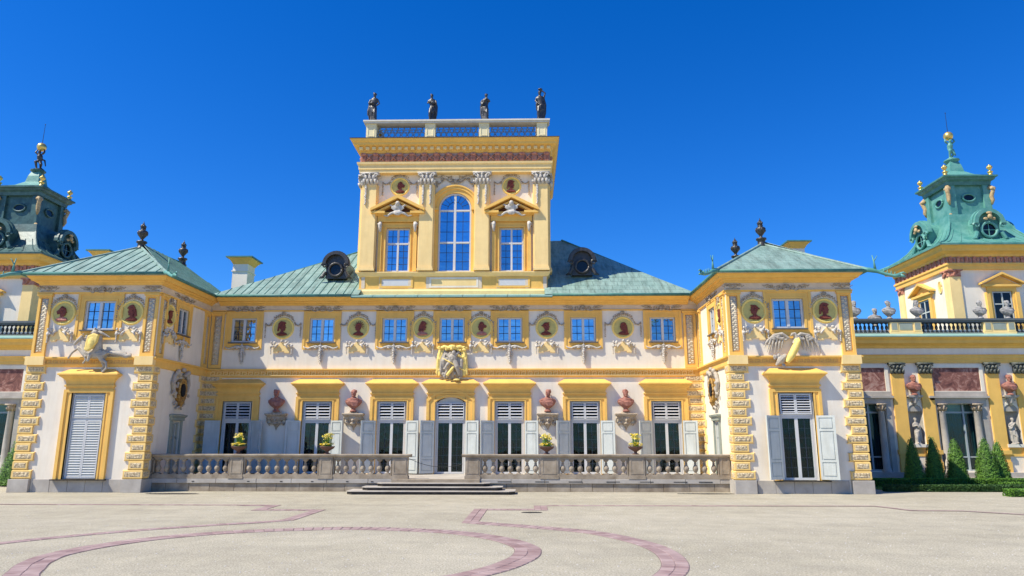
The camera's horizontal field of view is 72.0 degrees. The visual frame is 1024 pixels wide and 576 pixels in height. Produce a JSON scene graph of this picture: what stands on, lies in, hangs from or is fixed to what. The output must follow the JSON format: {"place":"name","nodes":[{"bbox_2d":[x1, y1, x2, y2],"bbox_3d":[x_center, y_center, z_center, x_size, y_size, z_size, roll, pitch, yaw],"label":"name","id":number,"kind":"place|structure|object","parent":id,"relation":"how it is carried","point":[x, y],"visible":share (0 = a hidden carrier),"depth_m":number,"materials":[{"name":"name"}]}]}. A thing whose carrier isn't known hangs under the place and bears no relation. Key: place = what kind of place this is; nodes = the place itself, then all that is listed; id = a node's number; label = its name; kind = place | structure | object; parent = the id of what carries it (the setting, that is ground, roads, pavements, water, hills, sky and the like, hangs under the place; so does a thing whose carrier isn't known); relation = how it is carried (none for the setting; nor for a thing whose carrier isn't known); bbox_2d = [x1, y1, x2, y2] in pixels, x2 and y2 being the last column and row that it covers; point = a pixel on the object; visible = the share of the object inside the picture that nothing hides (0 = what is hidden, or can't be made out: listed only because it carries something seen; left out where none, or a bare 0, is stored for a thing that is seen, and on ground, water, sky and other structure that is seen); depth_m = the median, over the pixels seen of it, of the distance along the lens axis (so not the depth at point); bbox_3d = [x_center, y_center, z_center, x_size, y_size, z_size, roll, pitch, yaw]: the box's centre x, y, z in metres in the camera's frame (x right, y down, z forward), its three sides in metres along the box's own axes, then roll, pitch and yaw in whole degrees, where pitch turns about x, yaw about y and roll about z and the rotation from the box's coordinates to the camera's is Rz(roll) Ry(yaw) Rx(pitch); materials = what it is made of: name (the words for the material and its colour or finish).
{"place":"outdoors","nodes":[
{"label":"outdoors","id":0,"kind":"place"},
{"bbox_2d":[146,493,197,493],"bbox_3d":[-15.620,9.470,32.451,2.551,0.020,0.691,0,-12,1],"label":"drain","id":1,"kind":"object","parent":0,"point":[171,493],"visible":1,"depth_m":32.50,"materials":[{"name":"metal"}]},
{"bbox_2d":[0,486,1023,575],"bbox_3d":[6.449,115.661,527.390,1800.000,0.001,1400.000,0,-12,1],"label":"ground","id":2,"kind":"structure","parent":0,"point":[795,527],"depth_m":18.86,"materials":[{"name":"concrete"}]},
{"bbox_2d":[0,441,15,484],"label":"topiary cone","id":3,"kind":"object","parent":2,"relation":"on","point":[5,473],"visible":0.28,"depth_m":37.51,"materials":[{"name":"green plant"}]},
{"bbox_2d":[0,332,33,474],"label":"side wing","id":4,"kind":"structure","parent":2,"relation":"on","point":[15,351],"depth_m":43.25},
{"bbox_2d":[0,412,14,455],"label":"gallery window","id":5,"kind":"structure","parent":4,"relation":"in","point":[3,417],"depth_m":43.20,"materials":[{"name":"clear glass"}]},
{"bbox_2d":[0,321,34,335],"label":"wing balustrade","id":6,"kind":"object","parent":4,"relation":"on","point":[7,324],"visible":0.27,"depth_m":43.92,"materials":[{"name":"grey stone"}]},
{"bbox_2d":[0,168,79,331],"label":"side tower","id":7,"kind":"structure","parent":4,"relation":"on","point":[34,214],"depth_m":48.90,"materials":[{"name":"metal"}]},
{"bbox_2d":[12,203,25,211],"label":"oval window","id":8,"kind":"structure","parent":7,"relation":"in","point":[19,208],"depth_m":49.73,"materials":[{"name":"teal glass"}]},
{"bbox_2d":[34,124,46,170],"bbox_3d":[-34.730,-10.395,52.049,0.730,3.710,0.668,-5,-13,21],"label":"atlas statue","id":9,"kind":"object","parent":7,"relation":"on","point":[42,147],"visible":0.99,"depth_m":51.81,"materials":[{"name":"brown metal"}]},
{"bbox_2d":[39,175,45,184],"bbox_3d":[-33.250,-7.590,49.868,0.356,0.792,0.358,5,-13,-21],"label":"gilt urn","id":10,"kind":"object","parent":7,"relation":"on","point":[42,178],"visible":1,"depth_m":49.77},
{"bbox_2d":[45,208,53,217],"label":"oval window","id":11,"kind":"structure","parent":7,"relation":"in","point":[49,213],"depth_m":50.99,"materials":[{"name":"teal glass"}]},
{"bbox_2d":[67,190,72,199],"bbox_3d":[-33.189,-6.945,52.879,0.356,0.792,0.358,5,-13,-21],"label":"gilt urn","id":12,"kind":"object","parent":7,"relation":"on","point":[70,192],"visible":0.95,"depth_m":52.78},
{"bbox_2d":[0,245,219,492],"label":"corner pavilion","id":13,"kind":"structure","parent":2,"relation":"on","point":[115,362],"depth_m":34.71,"materials":[{"name":"white paint"}]},
{"bbox_2d":[49,369,122,480],"bbox_3d":[-20.527,6.543,33.946,2.960,5.270,0.781,0,-12,1],"label":"glazed door","id":14,"kind":"structure","parent":13,"relation":"in","point":[93,390],"depth_m":33.93,"materials":[{"name":"white paint"}]},
{"bbox_2d":[73,293,124,339],"bbox_3d":[-20.523,1.387,35.061,2.320,2.400,0.320,0,-12,1],"label":"window","id":15,"kind":"structure","parent":13,"relation":"in","point":[101,310],"depth_m":35.15,"materials":[{"name":"yellow paint"}]},
{"bbox_2d":[86,249,113,255],"bbox_3d":[-27.807,0.506,47.448,1.610,6.030,1.610,0,-12,1],"label":"chimney","id":16,"kind":"object","parent":13,"relation":"on","point":[93,252],"visible":0.21,"depth_m":47.39,"materials":[{"name":"yellow paint"}]},
{"bbox_2d":[136,223,147,248],"bbox_3d":[-20.578,-2.928,39.241,0.550,1.612,0.554,-5,-13,23],"label":"roof urn","id":17,"kind":"object","parent":13,"relation":"on","point":[142,233],"visible":0.99,"depth_m":39.06,"materials":[{"name":"grey metal"}]},
{"bbox_2d":[167,414,187,473],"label":"side door","id":18,"kind":"structure","parent":13,"relation":"in","point":[172,448],"depth_m":36.60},
{"bbox_2d":[178,240,187,265],"bbox_3d":[-20.485,-2.187,43.888,0.550,1.612,0.554,-5,-13,23],"label":"roof urn","id":19,"kind":"object","parent":13,"relation":"on","point":[183,251],"visible":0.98,"depth_m":43.73,"materials":[{"name":"grey metal"}]},
{"bbox_2d":[173,300,193,347],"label":"window","id":20,"kind":"structure","parent":13,"relation":"in","point":[180,326],"depth_m":37.65,"materials":[{"name":"yellow paint"}]},
{"bbox_2d":[0,504,241,505],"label":"paved band","id":21,"kind":"object","parent":2,"relation":"on","point":[124,504],"visible":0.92,"depth_m":27.01,"materials":[{"name":"stone"}]},
{"bbox_2d":[0,519,290,544],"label":"paved ring","id":22,"kind":"object","parent":2,"relation":"on","point":[65,536],"visible":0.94,"depth_m":19.34,"materials":[{"name":"stone"}]},
{"bbox_2d":[2,527,541,575],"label":"paved ring","id":23,"kind":"object","parent":2,"relation":"on","point":[524,553],"visible":0.98,"depth_m":16.16,"materials":[{"name":"stone"}]},
{"bbox_2d":[241,505,323,520],"bbox_3d":[-7.822,7.866,24.881,2.354,0.036,6.350,8,-14,-33],"label":"paved band","id":24,"kind":"object","parent":2,"relation":"on","point":[295,517],"visible":0.95,"depth_m":24.86,"materials":[{"name":"stone"}]},
{"bbox_2d":[347,479,515,494],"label":"steps","id":25,"kind":"structure","parent":2,"relation":"on","point":[434,487],"depth_m":32.53,"materials":[{"name":"stone"}]},
{"bbox_2d":[149,474,731,491],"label":"terrace","id":26,"kind":"structure","parent":2,"relation":"on","point":[518,485],"depth_m":33.90,"materials":[{"name":"stone"}]},
{"bbox_2d":[150,454,411,478],"bbox_3d":[-11.320,8.680,34.313,12.854,1.153,0.520,0,-12,1],"label":"terrace balustrade","id":27,"kind":"object","parent":26,"relation":"on","point":[236,467],"visible":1,"depth_m":34.16,"materials":[{"name":"stone"}]},
{"bbox_2d":[231,432,246,453],"bbox_3d":[-13.405,7.620,34.590,0.773,1.029,0.802,0,-12,1],"label":"flower planter","id":28,"kind":"object","parent":27,"relation":"on","point":[238,447],"visible":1,"depth_m":34.47,"materials":[{"name":"yellow plant"}]},
{"bbox_2d":[320,433,334,453],"bbox_3d":[-9.027,7.607,34.500,0.739,1.021,0.769,-12,-17,43],"label":"flower planter","id":29,"kind":"object","parent":27,"relation":"on","point":[327,447],"visible":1,"depth_m":34.40,"materials":[{"name":"yellow plant"}]},
{"bbox_2d":[462,454,731,478],"bbox_3d":[4.042,8.625,34.015,12.924,1.153,0.520,0,-12,1],"label":"terrace balustrade","id":30,"kind":"object","parent":26,"relation":"on","point":[636,467],"visible":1,"depth_m":33.88,"materials":[{"name":"stone"}]},
{"bbox_2d":[539,433,553,453],"bbox_3d":[1.680,7.579,34.295,0.780,1.003,0.731,-10,-16,40],"label":"flower planter","id":31,"kind":"object","parent":30,"relation":"on","point":[548,446],"visible":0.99,"depth_m":34.18,"materials":[{"name":"yellow plant"}]},
{"bbox_2d":[628,433,642,453],"bbox_3d":[5.996,7.559,34.215,0.758,1.014,0.803,0,-12,1],"label":"flower planter","id":32,"kind":"object","parent":30,"relation":"on","point":[635,446],"visible":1,"depth_m":34.09,"materials":[{"name":"yellow plant"}]},
{"bbox_2d":[197,240,704,474],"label":"palace main block","id":33,"kind":"structure","parent":2,"relation":"on","point":[442,382],"depth_m":39.85,"materials":[{"name":"yellow paint"}]},
{"bbox_2d":[211,379,265,473],"bbox_3d":[-15.454,7.721,39.472,2.960,5.210,0.781,0,-12,1],"label":"glazed door","id":34,"kind":"structure","parent":33,"relation":"in","point":[237,416],"depth_m":39.67,"materials":[{"name":"yellow paint"}]},
{"bbox_2d":[223,310,263,349],"bbox_3d":[-15.451,2.419,40.620,2.180,2.280,0.320,0,-12,1],"label":"window","id":35,"kind":"structure","parent":33,"relation":"in","point":[247,330],"depth_m":40.68,"materials":[{"name":"yellow paint"}]},
{"bbox_2d":[226,256,262,287],"bbox_3d":[-17.967,0.045,46.939,1.760,4.030,1.960,0,-12,1],"label":"chimney","id":36,"kind":"object","parent":33,"relation":"on","point":[243,271],"visible":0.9,"depth_m":46.58,"materials":[{"name":"white paint"}]},
{"bbox_2d":[268,389,284,411],"bbox_3d":[-13.199,6.306,39.475,0.937,1.240,0.500,0,-12,1],"label":"bust","id":37,"kind":"object","parent":33,"relation":"on","point":[276,402],"visible":1,"depth_m":39.34,"materials":[{"name":"stone"}]},
{"bbox_2d":[291,379,344,473],"bbox_3d":[-10.935,7.705,39.384,2.960,5.210,0.781,0,-12,1],"label":"glazed door","id":38,"kind":"structure","parent":33,"relation":"in","point":[317,416],"depth_m":39.57,"materials":[{"name":"yellow paint"}]},
{"bbox_2d":[302,310,341,349],"bbox_3d":[-10.932,2.403,40.532,2.180,2.280,0.320,0,-12,1],"label":"window","id":39,"kind":"structure","parent":33,"relation":"in","point":[325,329],"depth_m":40.60,"materials":[{"name":"yellow paint"}]},
{"bbox_2d":[345,389,361,411],"bbox_3d":[-8.860,6.287,39.390,0.940,1.247,0.498,0,-12,1],"label":"bust","id":40,"kind":"object","parent":33,"relation":"on","point":[353,402],"visible":1,"depth_m":39.25,"materials":[{"name":"stone"}]},
{"bbox_2d":[365,379,418,473],"bbox_3d":[-6.736,7.690,39.303,2.960,5.210,0.781,0,-12,1],"label":"glazed door","id":41,"kind":"structure","parent":33,"relation":"in","point":[391,418],"depth_m":39.49,"materials":[{"name":"yellow paint"}]},
{"bbox_2d":[375,310,413,348],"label":"window","id":42,"kind":"structure","parent":33,"relation":"in","point":[396,324],"depth_m":40.53,"materials":[{"name":"yellow paint"}]},
{"bbox_2d":[422,379,479,473],"bbox_3d":[-3.436,7.678,39.238,3.220,5.210,0.781,0,-12,1],"label":"glazed door","id":43,"kind":"structure","parent":33,"relation":"in","point":[449,437],"depth_m":39.40,"materials":[{"name":"white paint"}]},
{"bbox_2d":[433,310,470,348],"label":"window","id":44,"kind":"structure","parent":33,"relation":"in","point":[453,325],"depth_m":40.46,"materials":[{"name":"yellow paint"}]},
{"bbox_2d":[350,136,559,295],"bbox_3d":[-3.337,-3.180,46.332,12.540,9.800,10.940,0,-12,1],"label":"central belvedere","id":45,"kind":"object","parent":33,"relation":"on","point":[454,215],"visible":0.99,"depth_m":41.74,"materials":[{"name":"yellow paint"}]},
{"bbox_2d":[370,194,424,271],"bbox_3d":[-6.752,-3.237,41.523,3.200,4.590,0.822,0,-12,1],"label":"window","id":46,"kind":"structure","parent":45,"relation":"in","point":[397,211],"depth_m":41.63,"materials":[{"name":"white paint"}]},
{"bbox_2d":[433,185,473,270],"bbox_3d":[-3.397,-3.559,41.776,3.000,5.330,0.330,0,-12,1],"label":"window","id":47,"kind":"structure","parent":45,"relation":"in","point":[454,238],"depth_m":41.85,"materials":[{"name":"glass"}]},
{"bbox_2d":[363,118,549,136],"bbox_3d":[-3.287,-8.590,47.313,11.340,1.330,9.630,0,-12,1],"label":"rooftop balustrade","id":48,"kind":"object","parent":45,"relation":"on","point":[430,126],"visible":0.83,"depth_m":42.90,"materials":[{"name":"white paint"}]},
{"bbox_2d":[367,93,379,119],"bbox_3d":[-8.543,-11.124,43.460,0.663,2.003,0.549,-11,-16,42],"label":"statue","id":49,"kind":"object","parent":48,"relation":"on","point":[372,108],"visible":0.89,"depth_m":43.34,"materials":[{"name":"grey metal"}]},
{"bbox_2d":[427,94,437,118],"bbox_3d":[-4.902,-11.087,43.341,0.657,1.884,0.557,0,-12,1],"label":"statue","id":50,"kind":"object","parent":48,"relation":"on","point":[433,110],"visible":0.98,"depth_m":43.22,"materials":[{"name":"grey metal"}]},
{"bbox_2d":[480,93,489,118],"bbox_3d":[-1.652,-11.098,43.277,0.649,1.882,0.557,0,-12,1],"label":"statue","id":51,"kind":"object","parent":48,"relation":"on","point":[484,109],"visible":0.91,"depth_m":43.18,"materials":[{"name":"grey metal"}]},
{"bbox_2d":[535,88,545,117],"bbox_3d":[1.738,-11.258,43.285,0.665,2.205,0.582,11,-16,-42],"label":"statue","id":52,"kind":"object","parent":48,"relation":"on","point":[540,101],"visible":0.92,"depth_m":43.15,"materials":[{"name":"grey metal"}]},
{"bbox_2d":[484,194,538,270],"bbox_3d":[-0.033,-3.261,41.392,3.200,4.590,0.822,0,-12,1],"label":"window","id":53,"kind":"structure","parent":45,"relation":"in","point":[511,213],"depth_m":41.51,"materials":[{"name":"white paint"}]},
{"bbox_2d":[490,310,528,348],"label":"window","id":54,"kind":"structure","parent":33,"relation":"in","point":[513,327],"depth_m":40.38,"materials":[{"name":"yellow paint"}]},
{"bbox_2d":[483,379,535,473],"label":"glazed door","id":55,"kind":"structure","parent":33,"relation":"in","point":[508,414],"depth_m":39.36,"materials":[{"name":"yellow paint"}]},
{"bbox_2d":[539,389,555,411],"bbox_3d":[1.978,6.249,39.181,0.924,1.248,0.501,0,-12,1],"label":"bust","id":56,"kind":"object","parent":33,"relation":"on","point":[547,402],"visible":1,"depth_m":39.04,"materials":[{"name":"stone"}]},
{"bbox_2d":[564,309,602,348],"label":"window","id":57,"kind":"structure","parent":33,"relation":"in","point":[582,329],"depth_m":40.31,"materials":[{"name":"yellow paint"}]},
{"bbox_2d":[558,379,611,473],"bbox_3d":[4.062,7.651,39.093,2.960,5.210,0.781,0,-12,1],"label":"glazed door","id":58,"kind":"structure","parent":33,"relation":"in","point":[581,398],"depth_m":39.28,"materials":[{"name":"yellow paint"}]},
{"bbox_2d":[617,389,633,411],"bbox_3d":[6.317,6.234,39.100,0.919,1.247,0.510,0,-12,1],"label":"bust","id":59,"kind":"object","parent":33,"relation":"on","point":[625,402],"visible":1,"depth_m":38.95,"materials":[{"name":"stone"}]},
{"bbox_2d":[643,309,682,348],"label":"window","id":60,"kind":"structure","parent":33,"relation":"in","point":[660,327],"depth_m":40.22,"materials":[{"name":"yellow paint"}]},
{"bbox_2d":[638,379,692,473],"bbox_3d":[8.581,7.635,39.005,2.960,5.210,0.781,0,-12,1],"label":"glazed door","id":61,"kind":"structure","parent":33,"relation":"in","point":[662,398],"depth_m":39.19,"materials":[{"name":"yellow paint"}]},
{"bbox_2d":[462,505,547,522],"bbox_3d":[-0.098,7.690,24.042,2.731,0.036,5.751,0,-12,1],"label":"paved band","id":62,"kind":"object","parent":2,"relation":"on","point":[475,515],"visible":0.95,"depth_m":24.47,"materials":[{"name":"stone"}]},
{"bbox_2d":[3,494,1019,575],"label":"loose grit","id":63,"kind":"object","parent":2,"relation":"on","point":[529,534],"visible":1,"depth_m":17.57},
{"bbox_2d":[463,521,689,575],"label":"paved ring","id":64,"kind":"object","parent":2,"relation":"on","point":[674,563],"visible":0.99,"depth_m":16.35,"materials":[{"name":"stone"}]},
{"bbox_2d":[546,505,1023,514],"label":"paved band","id":65,"kind":"object","parent":2,"relation":"on","point":[772,505],"visible":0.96,"depth_m":26.72,"materials":[{"name":"stone"}]},
{"bbox_2d":[689,242,905,493],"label":"corner pavilion","id":66,"kind":"structure","parent":2,"relation":"on","point":[782,393],"depth_m":33.85,"materials":[{"name":"white paint"}]},
{"bbox_2d":[706,298,717,346],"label":"window","id":67,"kind":"structure","parent":66,"relation":"in","point":[714,325],"depth_m":37.21,"materials":[{"name":"yellow paint"}]},
{"bbox_2d":[708,414,722,473],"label":"side door","id":68,"kind":"structure","parent":66,"relation":"in","point":[714,417],"depth_m":36.16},
{"bbox_2d":[730,238,739,257],"bbox_3d":[13.709,-2.309,43.223,0.550,1.612,0.554,5,-13,-21],"label":"roof urn","id":69,"kind":"object","parent":66,"relation":"on","point":[735,248],"visible":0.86,"depth_m":43.09,"materials":[{"name":"grey metal"}]},
{"bbox_2d":[755,218,766,245],"bbox_3d":[13.616,-3.050,38.576,0.550,1.612,0.554,5,-13,-21],"label":"roof urn","id":70,"kind":"object","parent":66,"relation":"on","point":[760,230],"visible":0.98,"depth_m":38.39,"materials":[{"name":"grey metal"}]},
{"bbox_2d":[762,291,814,337],"bbox_3d":[13.480,1.266,34.400,2.320,2.400,0.320,0,-12,1],"label":"window","id":71,"kind":"structure","parent":66,"relation":"in","point":[786,312],"depth_m":34.48,"materials":[{"name":"yellow paint"}]},
{"bbox_2d":[780,240,811,251],"bbox_3d":[18.984,-0.052,46.621,1.610,6.030,1.610,0,-12,1],"label":"chimney","id":72,"kind":"object","parent":66,"relation":"on","point":[799,245],"visible":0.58,"depth_m":46.67,"materials":[{"name":"yellow paint"}]},
{"bbox_2d":[762,368,831,481],"bbox_3d":[13.477,6.421,33.284,2.960,5.270,0.781,0,-12,1],"label":"glazed door","id":73,"kind":"structure","parent":66,"relation":"in","point":[794,408],"depth_m":33.45,"materials":[{"name":"white paint"}]},
{"bbox_2d":[855,329,1023,479],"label":"side wing","id":74,"kind":"structure","parent":2,"relation":"on","point":[964,400],"depth_m":42.04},
{"bbox_2d":[864,404,882,470],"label":"gallery window","id":75,"kind":"structure","parent":74,"relation":"in","point":[872,420],"depth_m":41.97,"materials":[{"name":"black glass"}]},
{"bbox_2d":[906,375,921,394],"bbox_3d":[23.924,5.764,41.929,0.930,1.233,0.492,0,-12,1],"label":"bust","id":76,"kind":"object","parent":74,"relation":"on","point":[914,387],"visible":1,"depth_m":41.79,"materials":[{"name":"stone"}]},
{"bbox_2d":[912,418,922,443],"bbox_3d":[23.946,8.436,41.616,0.536,1.537,0.455,0,-12,1],"label":"niche statue","id":77,"kind":"object","parent":74,"relation":"in","point":[917,432],"visible":0.97,"depth_m":41.52,"materials":[{"name":"stone"}]},
{"bbox_2d":[853,318,1023,333],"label":"wing balustrade","id":78,"kind":"object","parent":74,"relation":"on","point":[986,326],"visible":0.76,"depth_m":42.78,"materials":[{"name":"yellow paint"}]},
{"bbox_2d":[852,301,860,318],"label":"parapet bust","id":79,"kind":"object","parent":78,"relation":"on","point":[856,311],"visible":0.68,"depth_m":43.02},
{"bbox_2d":[868,308,881,326],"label":"parapet bust","id":80,"kind":"object","parent":78,"relation":"on","point":[874,315],"visible":0.64,"depth_m":43.55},
{"bbox_2d":[882,300,895,318],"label":"parapet bust","id":81,"kind":"object","parent":78,"relation":"on","point":[888,311],"visible":1,"depth_m":43.01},
{"bbox_2d":[909,300,923,317],"bbox_3d":[24.771,1.321,43.099,0.850,1.153,0.472,0,-12,1],"label":"parapet bust","id":82,"kind":"object","parent":78,"relation":"on","point":[916,311],"visible":1,"depth_m":42.97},
{"bbox_2d":[972,300,986,317],"bbox_3d":[28.570,1.307,43.019,0.869,1.153,0.460,0,-12,1],"label":"parapet bust","id":83,"kind":"object","parent":78,"relation":"on","point":[979,311],"visible":1,"depth_m":42.90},
{"bbox_2d":[1000,300,1014,317],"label":"parapet bust","id":84,"kind":"object","parent":78,"relation":"on","point":[1007,311],"visible":1,"depth_m":42.87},
{"bbox_2d":[938,404,977,470],"bbox_3d":[26.545,8.869,41.892,2.600,3.890,0.234,0,-12,1],"label":"gallery window","id":85,"kind":"structure","parent":74,"relation":"in","point":[961,427],"depth_m":41.97,"materials":[{"name":"black glass"}]},
{"bbox_2d":[1001,374,1017,394],"bbox_3d":[29.543,5.744,41.821,0.914,1.234,0.496,0,-12,1],"label":"bust","id":86,"kind":"object","parent":74,"relation":"on","point":[1009,386],"visible":1,"depth_m":41.69,"materials":[{"name":"stone"}]},
{"bbox_2d":[1007,418,1018,443],"bbox_3d":[29.524,8.417,41.507,0.529,1.536,0.455,0,-12,1],"label":"niche statue","id":87,"kind":"object","parent":74,"relation":"in","point":[1013,434],"visible":1,"depth_m":41.44,"materials":[{"name":"stone"}]},
{"bbox_2d":[870,478,1023,486],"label":"box hedge","id":88,"kind":"object","parent":2,"relation":"on","point":[879,482],"visible":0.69,"depth_m":37.26,"materials":[{"name":"green plant"}]},
{"bbox_2d":[880,158,1023,329],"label":"side tower","id":89,"kind":"structure","parent":2,"relation":"on","point":[963,256],"depth_m":46.59,"materials":[{"name":"metal"}]},
{"bbox_2d":[917,181,922,189],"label":"gilt urn","id":90,"kind":"object","parent":89,"relation":"on","point":[919,183],"visible":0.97,"depth_m":51.63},
{"bbox_2d":[907,284,937,329],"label":"window","id":91,"kind":"structure","parent":89,"relation":"in","point":[921,292],"depth_m":48.17,"materials":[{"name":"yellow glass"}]},
{"bbox_2d":[935,199,942,208],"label":"oval window","id":92,"kind":"structure","parent":89,"relation":"in","point":[939,203],"depth_m":49.78,"materials":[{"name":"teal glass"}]},
{"bbox_2d":[941,165,947,174],"bbox_3d":[29.908,-8.129,48.706,0.356,0.792,0.358,-5,-13,23],"label":"gilt urn","id":93,"kind":"object","parent":89,"relation":"on","point":[944,168],"visible":1,"depth_m":48.62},
{"bbox_2d":[943,113,955,158],"bbox_3d":[31.507,-10.945,50.827,0.730,3.710,0.668,-5,-13,21],"label":"atlas statue","id":94,"kind":"object","parent":89,"relation":"on","point":[947,136],"visible":0.92,"depth_m":50.58,"materials":[{"name":"teal metal"}]},
{"bbox_2d":[961,193,975,201],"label":"oval window","id":95,"kind":"structure","parent":89,"relation":"in","point":[969,197],"depth_m":48.51,"materials":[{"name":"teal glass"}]},
{"bbox_2d":[986,165,992,173],"bbox_3d":[32.987,-8.140,48.646,0.356,0.792,0.358,5,-13,-21],"label":"gilt urn","id":96,"kind":"object","parent":89,"relation":"on","point":[989,167],"visible":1,"depth_m":48.57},
{"bbox_2d":[978,272,1023,328],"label":"window","id":97,"kind":"structure","parent":89,"relation":"in","point":[994,300],"depth_m":45.07,"materials":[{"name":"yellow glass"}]},
{"bbox_2d":[882,484,1023,491],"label":"box hedge","id":98,"kind":"object","parent":2,"relation":"on","point":[942,488],"visible":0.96,"depth_m":33.89,"materials":[{"name":"green plant"}]},
{"bbox_2d":[996,482,1023,484],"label":"box hedge","id":99,"kind":"object","parent":2,"relation":"on","point":[1002,483],"visible":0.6,"depth_m":34.56,"materials":[{"name":"green plant"}]},
{"bbox_2d":[1002,488,1023,496],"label":"box hedge","id":100,"kind":"object","parent":2,"relation":"on","point":[1014,492],"visible":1,"depth_m":31.04,"materials":[{"name":"green plant"}]},
{"bbox_2d":[0,0,1023,329],"label":"sky","id":101,"kind":"structure","parent":0,"point":[223,128],"materials":[{"name":"blue"}]},
{"bbox_2d":[677,493,731,493],"bbox_3d":[8.968,9.517,32.597,2.636,0.020,0.554,0,-12,1],"label":"drain","id":102,"kind":"object","parent":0,"point":[704,493],"visible":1,"depth_m":32.69,"materials":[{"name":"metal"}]},
{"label":"lawn","id":103,"kind":"structure","parent":0,"visible":0},
{"bbox_2d":[903,437,926,479],"bbox_3d":[21.909,9.470,38.489,1.161,2.601,1.171,0,-12,1],"label":"topiary cone","id":104,"kind":"object","parent":103,"relation":"on","point":[913,468],"visible":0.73,"depth_m":38.26,"materials":[{"name":"green plant"}]},
{"bbox_2d":[924,437,946,479],"bbox_3d":[22.959,9.397,38.376,1.241,2.698,1.242,0,-12,1],"label":"topiary cone","id":105,"kind":"object","parent":103,"relation":"on","point":[934,468],"visible":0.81,"depth_m":38.14,"materials":[{"name":"green plant"}]},
{"bbox_2d":[946,438,969,479],"bbox_3d":[24.100,9.423,38.247,1.302,2.594,1.323,0,-12,1],"label":"topiary cone","id":106,"kind":"object","parent":103,"relation":"on","point":[956,466],"visible":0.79,"depth_m":37.98,"materials":[{"name":"green plant"}]},
{"bbox_2d":[974,437,1001,479],"bbox_3d":[25.713,9.398,38.215,1.406,2.632,1.422,0,-12,1],"label":"topiary cone","id":107,"kind":"object","parent":103,"relation":"on","point":[986,465],"visible":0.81,"depth_m":37.95,"materials":[{"name":"green plant"}]},
{"bbox_2d":[992,440,1011,479],"bbox_3d":[26.668,9.566,38.579,1.109,2.458,1.110,0,-12,1],"label":"topiary cone","id":108,"kind":"object","parent":103,"relation":"on","point":[1002,464],"visible":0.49,"depth_m":38.32,"materials":[{"name":"green plant"}]}
]}

